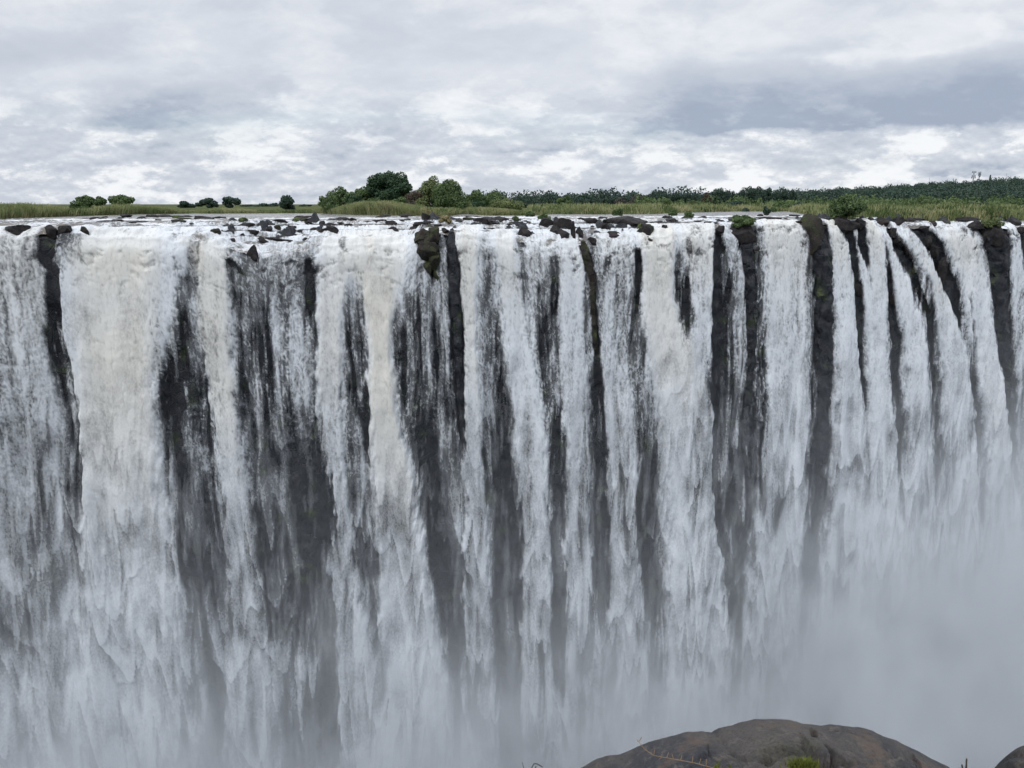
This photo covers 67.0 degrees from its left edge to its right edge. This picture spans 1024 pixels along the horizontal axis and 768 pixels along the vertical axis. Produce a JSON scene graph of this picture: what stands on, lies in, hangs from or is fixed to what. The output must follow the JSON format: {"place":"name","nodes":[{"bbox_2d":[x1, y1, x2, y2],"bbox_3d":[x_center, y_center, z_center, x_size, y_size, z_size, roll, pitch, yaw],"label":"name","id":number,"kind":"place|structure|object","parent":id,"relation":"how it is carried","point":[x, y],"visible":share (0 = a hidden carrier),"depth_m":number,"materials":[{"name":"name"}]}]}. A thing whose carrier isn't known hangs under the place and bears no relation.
{"place":"outdoors","nodes":[
{"label":"outdoors","id":0,"kind":"place"},
{"bbox_2d":[422,220,463,767],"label":"waterfall","id":1,"kind":"structure","parent":0,"point":[446,717],"depth_m":127.00,"materials":[{"name":"white liquid"}]},
{"bbox_2d":[0,212,1023,767],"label":"cliff","id":2,"kind":"structure","parent":0,"point":[292,548],"depth_m":125.99,"materials":[{"name":"stone"}]},
{"bbox_2d":[4,225,30,235],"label":"boulder","id":3,"kind":"object","parent":2,"relation":"on","point":[16,230],"visible":0.8,"depth_m":103.81,"materials":[{"name":"stone"}]},
{"bbox_2d":[0,220,96,767],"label":"waterfall","id":4,"kind":"structure","parent":2,"relation":"on","point":[69,599],"depth_m":107.14,"materials":[{"name":"white liquid"}]},
{"bbox_2d":[56,220,201,767],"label":"waterfall","id":5,"kind":"structure","parent":2,"relation":"on","point":[117,289],"depth_m":109.94,"materials":[{"name":"white liquid"}]},
{"bbox_2d":[170,220,275,767],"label":"waterfall","id":6,"kind":"structure","parent":2,"relation":"on","point":[212,306],"depth_m":113.59,"materials":[{"name":"white liquid"}]},
{"bbox_2d":[241,220,329,767],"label":"waterfall","id":7,"kind":"structure","parent":2,"relation":"on","point":[300,350],"depth_m":115.28,"materials":[{"name":"white liquid"}]},
{"bbox_2d":[312,221,383,767],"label":"waterfall","id":8,"kind":"structure","parent":2,"relation":"on","point":[340,273],"depth_m":118.57,"materials":[{"name":"white liquid"}]},
{"bbox_2d":[357,220,444,767],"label":"waterfall","id":9,"kind":"structure","parent":2,"relation":"on","point":[383,281],"depth_m":121.81,"materials":[{"name":"white liquid"}]},
{"bbox_2d":[414,226,439,281],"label":"rock rib","id":10,"kind":"object","parent":2,"relation":"attached to","point":[426,241],"visible":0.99,"depth_m":116.70,"materials":[{"name":"stone"}]},
{"bbox_2d":[437,215,451,222],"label":"shrub","id":11,"kind":"object","parent":2,"relation":"on","point":[446,218],"visible":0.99,"depth_m":123.52,"materials":[{"name":"yellow plant"}]},
{"bbox_2d":[447,230,465,444],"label":"rock rib","id":12,"kind":"object","parent":2,"relation":"attached to","point":[454,295],"visible":0.9,"depth_m":119.75,"materials":[{"name":"stone"}]},
{"bbox_2d":[470,218,488,224],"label":"boulder","id":13,"kind":"object","parent":2,"relation":"on","point":[484,221],"visible":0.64,"depth_m":125.90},
{"bbox_2d":[453,220,506,767],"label":"waterfall","id":14,"kind":"structure","parent":2,"relation":"on","point":[468,238],"depth_m":122.48,"materials":[{"name":"white liquid"}]},
{"bbox_2d":[500,219,562,767],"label":"waterfall","id":15,"kind":"structure","parent":2,"relation":"on","point":[523,381],"depth_m":125.42,"materials":[{"name":"white liquid"}]},
{"bbox_2d":[539,218,552,227],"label":"boulder","id":16,"kind":"object","parent":2,"relation":"on","point":[546,222],"visible":0.64,"depth_m":127.37,"materials":[{"name":"stone"}]},
{"bbox_2d":[553,218,571,229],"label":"boulder","id":17,"kind":"object","parent":2,"relation":"on","point":[560,223],"visible":0.62,"depth_m":126.25,"materials":[{"name":"stone"}]},
{"bbox_2d":[556,229,568,238],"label":"boulder","id":18,"kind":"object","parent":2,"relation":"on","point":[563,233],"visible":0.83,"depth_m":123.98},
{"bbox_2d":[557,218,605,767],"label":"waterfall","id":19,"kind":"structure","parent":2,"relation":"on","point":[570,317],"depth_m":127.59,"materials":[{"name":"white liquid"}]},
{"bbox_2d":[580,240,597,350],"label":"rock rib","id":20,"kind":"object","parent":2,"relation":"attached to","point":[590,276],"visible":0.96,"depth_m":125.52,"materials":[{"name":"stone"}]},
{"bbox_2d":[579,218,655,753],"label":"waterfall","id":21,"kind":"structure","parent":2,"relation":"on","point":[626,399],"depth_m":130.64,"materials":[{"name":"white liquid"}]},
{"bbox_2d":[602,216,647,225],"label":"boulder","id":22,"kind":"object","parent":2,"relation":"on","point":[630,220],"visible":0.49,"depth_m":131.61,"materials":[{"name":"stone"}]},
{"bbox_2d":[637,223,653,235],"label":"boulder","id":23,"kind":"object","parent":2,"relation":"on","point":[646,229],"visible":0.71,"depth_m":127.55,"materials":[{"name":"stone"}]},
{"bbox_2d":[636,217,734,736],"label":"waterfall","id":24,"kind":"structure","parent":2,"relation":"on","point":[678,379],"depth_m":133.11,"materials":[{"name":"white liquid"}]},
{"bbox_2d":[715,225,724,235],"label":"boulder","id":25,"kind":"object","parent":2,"relation":"on","point":[719,230],"visible":1,"depth_m":129.70,"materials":[{"name":"stone"}]},
{"bbox_2d":[707,218,746,723],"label":"waterfall","id":26,"kind":"structure","parent":2,"relation":"on","point":[728,235],"depth_m":131.83,"materials":[{"name":"white liquid"}]},
{"bbox_2d":[729,225,756,244],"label":"boulder","id":27,"kind":"object","parent":2,"relation":"on","point":[744,234],"visible":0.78,"depth_m":130.38,"materials":[{"name":"stone"}]},
{"bbox_2d":[731,214,755,227],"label":"bush","id":28,"kind":"object","parent":2,"relation":"on","point":[739,220],"visible":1,"depth_m":130.30,"materials":[{"name":"green plant"}]},
{"bbox_2d":[737,243,757,405],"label":"rock rib","id":29,"kind":"object","parent":2,"relation":"attached to","point":[750,302],"visible":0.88,"depth_m":133.02,"materials":[{"name":"stone"}]},
{"bbox_2d":[738,218,813,723],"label":"waterfall","id":30,"kind":"structure","parent":2,"relation":"on","point":[785,253],"depth_m":138.52,"materials":[{"name":"white liquid"}]},
{"bbox_2d":[808,234,834,464],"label":"rock rib","id":31,"kind":"object","parent":2,"relation":"attached to","point":[821,268],"visible":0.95,"depth_m":138.40,"materials":[{"name":"stone"}]},
{"bbox_2d":[811,219,872,729],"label":"waterfall","id":32,"kind":"structure","parent":2,"relation":"on","point":[855,521],"depth_m":144.97,"materials":[{"name":"white liquid"}]},
{"bbox_2d":[834,217,859,234],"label":"boulder","id":33,"kind":"object","parent":2,"relation":"on","point":[845,226],"visible":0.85,"depth_m":136.21,"materials":[{"name":"stone"}]},
{"bbox_2d":[828,194,867,219],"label":"bush","id":34,"kind":"object","parent":33,"relation":"on","point":[848,205],"visible":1,"depth_m":137.39,"materials":[{"name":"green plant"}]},
{"bbox_2d":[854,283,862,296],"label":"boulder","id":35,"kind":"object","parent":2,"relation":"on","point":[858,288],"visible":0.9,"depth_m":139.80,"materials":[{"name":"stone"}]},
{"bbox_2d":[855,218,865,230],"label":"boulder","id":36,"kind":"object","parent":2,"relation":"on","point":[862,224],"visible":0.63,"depth_m":137.63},
{"bbox_2d":[848,217,907,744],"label":"waterfall","id":37,"kind":"structure","parent":2,"relation":"on","point":[889,675],"depth_m":146.12,"materials":[{"name":"white liquid"}]},
{"bbox_2d":[875,216,889,226],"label":"boulder","id":38,"kind":"object","parent":2,"relation":"on","point":[881,221],"visible":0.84,"depth_m":139.57,"materials":[{"name":"stone"}]},
{"bbox_2d":[888,227,896,238],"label":"boulder","id":39,"kind":"object","parent":2,"relation":"on","point":[892,233],"visible":0.96,"depth_m":139.60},
{"bbox_2d":[892,217,904,225],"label":"boulder","id":40,"kind":"object","parent":2,"relation":"on","point":[899,221],"visible":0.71,"depth_m":140.71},
{"bbox_2d":[874,217,943,746],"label":"waterfall","id":41,"kind":"structure","parent":2,"relation":"on","point":[914,357],"depth_m":148.28,"materials":[{"name":"white liquid"}]},
{"bbox_2d":[911,256,924,273],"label":"boulder","id":42,"kind":"object","parent":2,"relation":"on","point":[916,268],"visible":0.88,"depth_m":141.23,"materials":[{"name":"stone"}]},
{"bbox_2d":[922,236,931,247],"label":"boulder","id":43,"kind":"object","parent":2,"relation":"on","point":[927,241],"visible":1,"depth_m":140.46,"materials":[{"name":"stone"}]},
{"bbox_2d":[922,278,932,303],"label":"waterfall","id":44,"kind":"object","parent":2,"relation":"on","point":[926,286],"visible":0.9,"depth_m":141.97,"materials":[{"name":"liquid"}]},
{"bbox_2d":[927,245,938,258],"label":"boulder","id":45,"kind":"object","parent":2,"relation":"on","point":[933,251],"visible":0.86,"depth_m":141.44,"materials":[{"name":"stone"}]},
{"bbox_2d":[890,222,985,738],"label":"waterfall","id":46,"kind":"structure","parent":2,"relation":"on","point":[954,359],"depth_m":151.56,"materials":[{"name":"white liquid"}]},
{"bbox_2d":[935,256,947,284],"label":"boulder","id":47,"kind":"object","parent":2,"relation":"on","point":[941,268],"visible":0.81,"depth_m":143.18,"materials":[{"name":"stone"}]},
{"bbox_2d":[955,217,979,221],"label":"boulder","id":48,"kind":"object","parent":2,"relation":"on","point":[962,219],"visible":0.72,"depth_m":146.41,"materials":[{"name":"stone"}]},
{"bbox_2d":[923,220,1022,727],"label":"waterfall","id":49,"kind":"structure","parent":2,"relation":"on","point":[974,279],"depth_m":153.50,"materials":[{"name":"white liquid"}]},
{"bbox_2d":[966,220,983,229],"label":"boulder","id":50,"kind":"object","parent":2,"relation":"on","point":[976,225],"visible":1,"depth_m":143.91,"materials":[{"name":"stone"}]},
{"bbox_2d":[980,225,1004,246],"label":"boulder","id":51,"kind":"object","parent":2,"relation":"on","point":[996,234],"visible":0.67,"depth_m":144.13,"materials":[{"name":"stone"}]},
{"bbox_2d":[979,217,1005,227],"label":"shrub","id":52,"kind":"object","parent":2,"relation":"on","point":[995,221],"visible":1,"depth_m":143.75,"materials":[{"name":"green plant"}]},
{"bbox_2d":[982,234,1013,397],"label":"rock rib","id":53,"kind":"object","parent":2,"relation":"attached to","point":[996,260],"visible":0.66,"depth_m":147.18,"materials":[{"name":"stone"}]},
{"bbox_2d":[1002,221,1023,714],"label":"waterfall","id":54,"kind":"structure","parent":2,"relation":"on","point":[1017,272],"depth_m":149.31,"materials":[{"name":"white liquid"}]},
{"bbox_2d":[0,211,1023,257],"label":"river","id":55,"kind":"structure","parent":0,"point":[244,247],"depth_m":127.83,"materials":[{"name":"liquid"}]},
{"bbox_2d":[45,224,58,239],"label":"boulder","id":56,"kind":"object","parent":55,"relation":"in","point":[51,231],"visible":1,"depth_m":104.96,"materials":[{"name":"stone"}]},
{"bbox_2d":[57,225,71,237],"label":"boulder","id":57,"kind":"object","parent":55,"relation":"in","point":[64,231],"visible":1,"depth_m":105.21,"materials":[{"name":"stone"}]},
{"bbox_2d":[247,245,258,262],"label":"boulder","id":58,"kind":"object","parent":55,"relation":"in","point":[252,254],"visible":1,"depth_m":111.84,"materials":[{"name":"stone"}]},
{"bbox_2d":[325,225,338,233],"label":"boulder","id":59,"kind":"object","parent":55,"relation":"in","point":[331,228],"visible":0.85,"depth_m":117.39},
{"bbox_2d":[518,227,530,236],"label":"boulder","id":60,"kind":"object","parent":55,"relation":"in","point":[524,231],"visible":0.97,"depth_m":123.42,"materials":[{"name":"stone"}]},
{"bbox_2d":[570,221,575,238],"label":"boulder","id":61,"kind":"object","parent":55,"relation":"in","point":[572,229],"visible":1,"depth_m":124.51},
{"bbox_2d":[587,237,596,247],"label":"boulder","id":62,"kind":"object","parent":55,"relation":"in","point":[592,241],"visible":1,"depth_m":125.17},
{"bbox_2d":[612,208,622,215],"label":"shrub","id":63,"kind":"object","parent":55,"relation":"on","point":[617,212],"visible":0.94,"depth_m":163.89,"materials":[{"name":"green plant"}]},
{"bbox_2d":[799,213,823,255],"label":"boulder","id":64,"kind":"object","parent":55,"relation":"in","point":[812,226],"visible":0.83,"depth_m":134.23,"materials":[{"name":"stone"}]},
{"bbox_2d":[0,0,1023,203],"label":"sky","id":65,"kind":"structure","parent":0,"point":[147,101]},
{"bbox_2d":[32,204,1021,217],"bbox_3d":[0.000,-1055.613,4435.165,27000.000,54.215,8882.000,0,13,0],"label":"ground","id":66,"kind":"structure","parent":0,"point":[313,206],"depth_m":465.07,"materials":[{"name":"plant"}]},
{"bbox_2d":[0,202,71,218],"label":"reeds","id":67,"kind":"object","parent":66,"relation":"on","point":[34,209],"visible":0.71,"depth_m":146.34,"materials":[{"name":"plant"}]},
{"bbox_2d":[68,195,96,208],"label":"tree","id":68,"kind":"object","parent":66,"relation":"on","point":[87,201],"visible":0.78,"depth_m":265.99,"materials":[{"name":"green plant"}]},
{"bbox_2d":[95,196,106,205],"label":"tree","id":69,"kind":"object","parent":66,"relation":"on","point":[100,200],"visible":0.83,"depth_m":276.47,"materials":[{"name":"green plant"}]},
{"bbox_2d":[107,194,134,204],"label":"tree","id":70,"kind":"object","parent":66,"relation":"on","point":[121,199],"visible":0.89,"depth_m":274.59,"materials":[{"name":"green plant"}]},
{"bbox_2d":[68,203,179,215],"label":"reeds","id":71,"kind":"object","parent":66,"relation":"on","point":[119,211],"visible":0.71,"depth_m":195.34,"materials":[{"name":"plant"}]},
{"bbox_2d":[177,201,195,207],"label":"tree","id":72,"kind":"object","parent":66,"relation":"on","point":[184,204],"visible":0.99,"depth_m":407.09,"materials":[{"name":"green plant"}]},
{"bbox_2d":[199,198,218,207],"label":"tree","id":73,"kind":"object","parent":66,"relation":"on","point":[209,202],"visible":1,"depth_m":387.71,"materials":[{"name":"green plant"}]},
{"bbox_2d":[221,196,241,207],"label":"tree","id":74,"kind":"object","parent":66,"relation":"on","point":[228,202],"visible":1,"depth_m":386.91,"materials":[{"name":"green plant"}]},
{"bbox_2d":[179,208,323,213],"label":"reeds","id":75,"kind":"object","parent":66,"relation":"on","point":[226,210],"visible":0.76,"depth_m":220.92,"materials":[{"name":"plant"}]},
{"bbox_2d":[1,200,528,217],"bbox_3d":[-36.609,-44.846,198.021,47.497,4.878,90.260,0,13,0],"label":"reeds","id":76,"kind":"object","parent":66,"relation":"on","point":[375,208],"visible":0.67,"depth_m":186.07,"materials":[{"name":"plant"}]},
{"bbox_2d":[278,194,294,209],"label":"tree","id":77,"kind":"object","parent":66,"relation":"on","point":[286,202],"visible":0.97,"depth_m":290.54,"materials":[{"name":"green plant"}]},
{"bbox_2d":[322,196,339,213],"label":"bush","id":78,"kind":"object","parent":66,"relation":"on","point":[332,202],"visible":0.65,"depth_m":212.97,"materials":[{"name":"green plant"}]},
{"bbox_2d":[325,186,356,204],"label":"tree","id":79,"kind":"object","parent":66,"relation":"on","point":[341,194],"visible":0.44,"depth_m":217.25,"materials":[{"name":"green plant"}]},
{"bbox_2d":[344,194,363,203],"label":"bush","id":80,"kind":"object","parent":66,"relation":"on","point":[352,198],"visible":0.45,"depth_m":215.30,"materials":[{"name":"green plant"}]},
{"bbox_2d":[354,186,371,201],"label":"tree","id":81,"kind":"object","parent":66,"relation":"on","point":[361,191],"visible":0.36,"depth_m":224.50,"materials":[{"name":"green plant"}]},
{"bbox_2d":[364,170,412,200],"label":"tree","id":82,"kind":"object","parent":66,"relation":"on","point":[389,186],"visible":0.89,"depth_m":221.05,"materials":[{"name":"green plant"}]},
{"bbox_2d":[404,190,429,204],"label":"bush","id":83,"kind":"object","parent":66,"relation":"on","point":[414,195],"visible":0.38,"depth_m":217.03,"materials":[{"name":"brown plant"}]},
{"bbox_2d":[414,196,428,206],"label":"bush","id":84,"kind":"object","parent":66,"relation":"on","point":[423,200],"visible":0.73,"depth_m":214.96,"materials":[{"name":"green plant"}]},
{"bbox_2d":[416,175,440,206],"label":"tree","id":85,"kind":"object","parent":66,"relation":"on","point":[425,188],"visible":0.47,"depth_m":219.17,"materials":[{"name":"green plant"}]},
{"bbox_2d":[432,179,465,207],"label":"tree","id":86,"kind":"object","parent":66,"relation":"on","point":[448,193],"visible":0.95,"depth_m":212.98,"materials":[{"name":"green plant"}]},
{"bbox_2d":[453,199,467,208],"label":"bush","id":87,"kind":"object","parent":66,"relation":"on","point":[462,204],"visible":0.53,"depth_m":212.43,"materials":[{"name":"green plant"}]},
{"bbox_2d":[464,190,488,206],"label":"tree","id":88,"kind":"object","parent":66,"relation":"on","point":[475,194],"visible":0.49,"depth_m":231.60,"materials":[{"name":"green plant"}]},
{"bbox_2d":[472,199,484,206],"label":"bush","id":89,"kind":"object","parent":66,"relation":"on","point":[476,203],"visible":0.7,"depth_m":208.75,"materials":[{"name":"green plant"}]},
{"bbox_2d":[483,190,506,205],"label":"tree","id":90,"kind":"object","parent":66,"relation":"on","point":[492,195],"visible":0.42,"depth_m":236.76,"materials":[{"name":"green plant"}]},
{"bbox_2d":[463,206,527,215],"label":"reeds","id":91,"kind":"object","parent":66,"relation":"on","point":[478,212],"visible":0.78,"depth_m":181.71,"materials":[{"name":"plant"}]},
{"bbox_2d":[488,198,524,209],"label":"bush","id":92,"kind":"object","parent":66,"relation":"on","point":[509,204],"visible":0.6,"depth_m":204.50,"materials":[{"name":"green plant"}]},
{"bbox_2d":[556,195,573,204],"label":"bush","id":93,"kind":"object","parent":66,"relation":"on","point":[565,199],"visible":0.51,"depth_m":291.15,"materials":[{"name":"green plant"}]},
{"bbox_2d":[710,187,725,204],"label":"tree","id":94,"kind":"object","parent":66,"relation":"on","point":[718,193],"visible":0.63,"depth_m":426.78,"materials":[{"name":"green plant"}]},
{"bbox_2d":[469,176,1023,204],"bbox_3d":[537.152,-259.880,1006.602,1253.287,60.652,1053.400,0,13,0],"label":"wood","id":95,"kind":"object","parent":66,"relation":"on","point":[984,190],"visible":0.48,"depth_m":556.81,"materials":[{"name":"green plant"}]},
{"bbox_2d":[745,186,757,201],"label":"tree","id":96,"kind":"object","parent":66,"relation":"on","point":[751,193],"visible":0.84,"depth_m":435.78,"materials":[{"name":"green plant"}]},
{"bbox_2d":[527,202,1023,221],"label":"grass","id":97,"kind":"structure","parent":66,"relation":"on","point":[876,213],"depth_m":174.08,"materials":[{"name":"plant"}]},
{"bbox_2d":[771,191,780,201],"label":"tree","id":98,"kind":"object","parent":66,"relation":"on","point":[777,195],"visible":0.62,"depth_m":478.81,"materials":[{"name":"green plant"}]},
{"bbox_2d":[772,201,789,208],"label":"bush","id":99,"kind":"object","parent":66,"relation":"on","point":[781,204],"visible":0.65,"depth_m":290.91,"materials":[{"name":"green plant"}]},
{"bbox_2d":[788,189,796,201],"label":"tree","id":100,"kind":"object","parent":66,"relation":"on","point":[792,195],"visible":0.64,"depth_m":435.92,"materials":[{"name":"green plant"}]},
{"bbox_2d":[633,193,1023,205],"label":"scrub","id":101,"kind":"object","parent":66,"relation":"on","point":[913,201],"visible":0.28,"depth_m":353.14,"materials":[{"name":"green plant"}]},
{"bbox_2d":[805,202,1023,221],"bbox_3d":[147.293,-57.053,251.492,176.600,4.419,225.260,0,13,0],"label":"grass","id":102,"kind":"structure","parent":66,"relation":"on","point":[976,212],"depth_m":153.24,"materials":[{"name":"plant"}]},
{"bbox_2d":[916,195,932,204],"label":"bush","id":103,"kind":"object","parent":66,"relation":"on","point":[923,200],"visible":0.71,"depth_m":319.25,"materials":[{"name":"green plant"}]},
{"bbox_2d":[893,709,1023,767],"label":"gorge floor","id":104,"kind":"structure","parent":0,"point":[992,746],"depth_m":156.44,"materials":[{"name":"liquid"}]},
{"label":"near cliff","id":105,"kind":"structure","parent":0,"visible":0},
{"bbox_2d":[582,719,948,767],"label":"boulder","id":106,"kind":"object","parent":105,"relation":"on","point":[764,743],"visible":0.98,"depth_m":3.67,"materials":[{"name":"stone"}]},
{"bbox_2d":[637,737,712,767],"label":"twig","id":107,"kind":"object","parent":106,"relation":"on","point":[675,759],"visible":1,"depth_m":3.26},
{"bbox_2d":[780,751,825,767],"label":"grass tuft","id":108,"kind":"object","parent":106,"relation":"on","point":[804,762],"visible":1,"depth_m":3.13,"materials":[{"name":"plant"}]},
{"bbox_2d":[995,746,1023,767],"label":"boulder","id":109,"kind":"object","parent":105,"relation":"on","point":[1014,758],"visible":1,"depth_m":3.62,"materials":[{"name":"stone"}]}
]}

